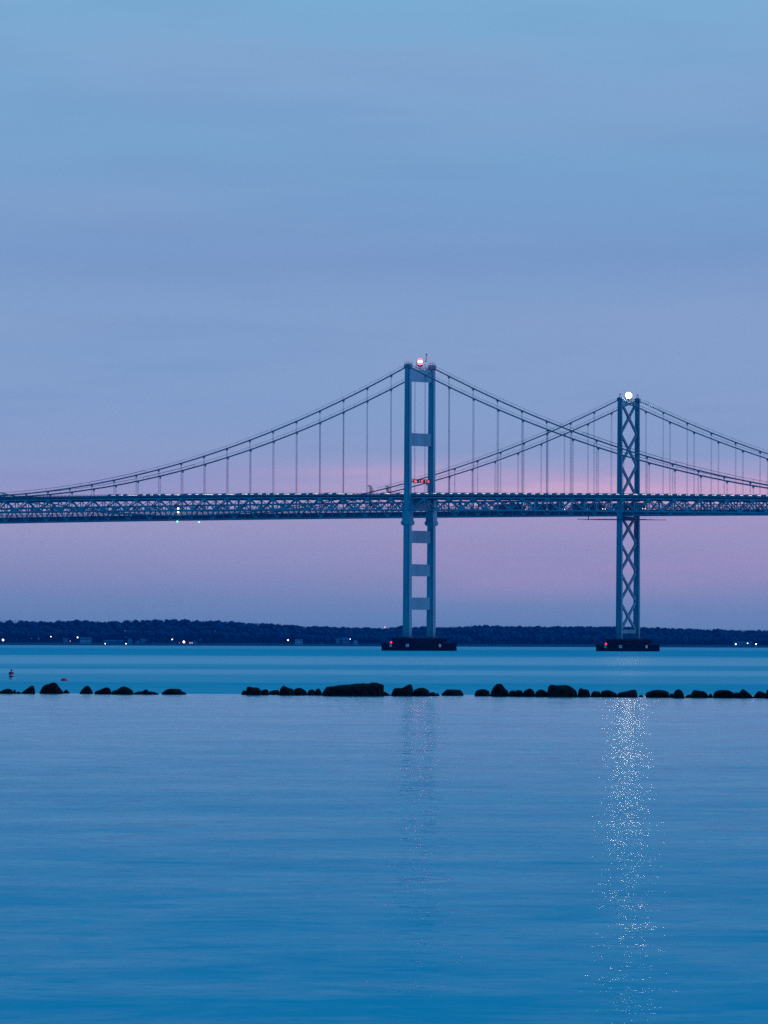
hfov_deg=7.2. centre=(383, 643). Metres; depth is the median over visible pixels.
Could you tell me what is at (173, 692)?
breakwater rock
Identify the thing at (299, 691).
breakwater rock
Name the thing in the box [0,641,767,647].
shore land
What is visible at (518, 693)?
breakwater rock
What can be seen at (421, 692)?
breakwater rock
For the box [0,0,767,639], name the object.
sky
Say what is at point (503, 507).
truck
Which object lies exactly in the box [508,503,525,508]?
truck
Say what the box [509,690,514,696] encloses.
breakwater rock
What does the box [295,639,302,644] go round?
house
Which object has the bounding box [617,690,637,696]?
breakwater rock
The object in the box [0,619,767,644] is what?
woodland
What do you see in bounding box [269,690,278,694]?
breakwater rock
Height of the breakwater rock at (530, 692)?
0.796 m
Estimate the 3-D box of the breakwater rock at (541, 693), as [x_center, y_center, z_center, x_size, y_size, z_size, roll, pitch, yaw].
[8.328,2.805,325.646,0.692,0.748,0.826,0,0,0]
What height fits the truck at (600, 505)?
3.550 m
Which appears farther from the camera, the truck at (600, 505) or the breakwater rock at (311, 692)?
the truck at (600, 505)
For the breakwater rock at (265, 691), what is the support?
on the water
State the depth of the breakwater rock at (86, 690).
334.91 m
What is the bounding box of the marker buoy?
[9,669,14,678]
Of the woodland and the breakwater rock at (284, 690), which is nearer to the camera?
the breakwater rock at (284, 690)
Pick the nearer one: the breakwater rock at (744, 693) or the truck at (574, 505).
the breakwater rock at (744, 693)
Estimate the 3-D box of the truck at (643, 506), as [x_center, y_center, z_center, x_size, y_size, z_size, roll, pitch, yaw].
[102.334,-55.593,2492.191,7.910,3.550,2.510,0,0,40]
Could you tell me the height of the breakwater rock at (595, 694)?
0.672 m
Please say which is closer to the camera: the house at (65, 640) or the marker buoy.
the marker buoy
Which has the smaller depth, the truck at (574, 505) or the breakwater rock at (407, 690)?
the breakwater rock at (407, 690)
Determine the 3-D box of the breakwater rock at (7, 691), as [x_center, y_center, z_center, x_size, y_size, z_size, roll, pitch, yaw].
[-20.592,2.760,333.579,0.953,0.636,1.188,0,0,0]
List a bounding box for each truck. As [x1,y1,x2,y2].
[495,503,507,508]
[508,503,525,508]
[532,503,545,509]
[548,503,564,509]
[573,503,588,509]
[587,502,603,509]
[627,502,644,509]
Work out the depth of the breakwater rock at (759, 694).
322.40 m
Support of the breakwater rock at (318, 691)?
in the water
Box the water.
[0,645,767,1023]
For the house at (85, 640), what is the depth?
6048.51 m
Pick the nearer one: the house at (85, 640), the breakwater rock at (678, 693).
the breakwater rock at (678, 693)
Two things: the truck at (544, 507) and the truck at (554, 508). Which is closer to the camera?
the truck at (554, 508)
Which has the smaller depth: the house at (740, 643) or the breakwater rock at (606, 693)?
the breakwater rock at (606, 693)
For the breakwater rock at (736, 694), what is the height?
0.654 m
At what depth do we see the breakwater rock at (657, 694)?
323.61 m
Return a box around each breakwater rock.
[0,689,13,693]
[21,686,34,693]
[39,682,62,693]
[80,686,92,693]
[94,687,111,693]
[111,686,133,694]
[134,689,158,694]
[161,689,185,694]
[246,686,262,694]
[262,689,268,694]
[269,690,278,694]
[279,686,293,694]
[294,688,306,694]
[307,689,314,694]
[314,688,321,694]
[322,682,383,695]
[391,684,413,695]
[414,688,429,695]
[441,689,463,695]
[474,689,489,695]
[490,684,508,696]
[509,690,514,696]
[514,690,522,696]
[522,688,534,696]
[535,689,546,696]
[547,685,576,696]
[577,688,590,696]
[591,691,600,696]
[600,690,617,696]
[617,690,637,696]
[645,690,668,697]
[673,689,684,697]
[690,690,708,697]
[713,690,733,697]
[734,692,739,697]
[739,689,752,697]
[753,691,765,697]
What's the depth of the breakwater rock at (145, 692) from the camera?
331.37 m
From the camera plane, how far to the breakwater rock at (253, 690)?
329.77 m
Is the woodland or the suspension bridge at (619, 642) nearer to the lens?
the suspension bridge at (619, 642)
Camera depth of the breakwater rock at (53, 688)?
334.22 m
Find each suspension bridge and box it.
[0,353,767,650]
[0,392,767,650]
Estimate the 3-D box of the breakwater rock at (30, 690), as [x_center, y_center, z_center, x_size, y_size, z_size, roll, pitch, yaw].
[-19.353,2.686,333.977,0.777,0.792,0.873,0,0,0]
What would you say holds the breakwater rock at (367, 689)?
in the water
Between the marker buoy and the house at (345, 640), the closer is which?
the marker buoy
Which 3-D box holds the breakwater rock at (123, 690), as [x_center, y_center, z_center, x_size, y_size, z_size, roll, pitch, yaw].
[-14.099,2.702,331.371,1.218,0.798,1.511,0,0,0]
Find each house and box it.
[63,638,67,643]
[80,637,91,643]
[103,640,117,643]
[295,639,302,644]
[342,637,349,644]
[733,641,751,645]
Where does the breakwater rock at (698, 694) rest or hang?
in the water
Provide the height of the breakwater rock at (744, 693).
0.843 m
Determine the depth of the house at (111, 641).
6042.73 m
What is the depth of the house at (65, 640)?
6048.70 m
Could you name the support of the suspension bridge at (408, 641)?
on the water
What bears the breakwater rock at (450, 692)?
in the water
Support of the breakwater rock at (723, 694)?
in the water
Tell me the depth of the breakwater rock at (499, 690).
326.90 m
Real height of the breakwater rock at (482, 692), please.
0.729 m
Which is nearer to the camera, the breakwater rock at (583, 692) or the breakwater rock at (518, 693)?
the breakwater rock at (583, 692)
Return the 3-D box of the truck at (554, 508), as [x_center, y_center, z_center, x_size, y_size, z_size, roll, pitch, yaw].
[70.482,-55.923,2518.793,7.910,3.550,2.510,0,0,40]
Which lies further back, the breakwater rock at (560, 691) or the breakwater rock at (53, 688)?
the breakwater rock at (53, 688)
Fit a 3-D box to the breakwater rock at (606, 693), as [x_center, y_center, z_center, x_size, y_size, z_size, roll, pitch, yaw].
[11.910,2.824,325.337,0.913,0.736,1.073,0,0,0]
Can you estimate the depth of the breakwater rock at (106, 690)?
332.45 m

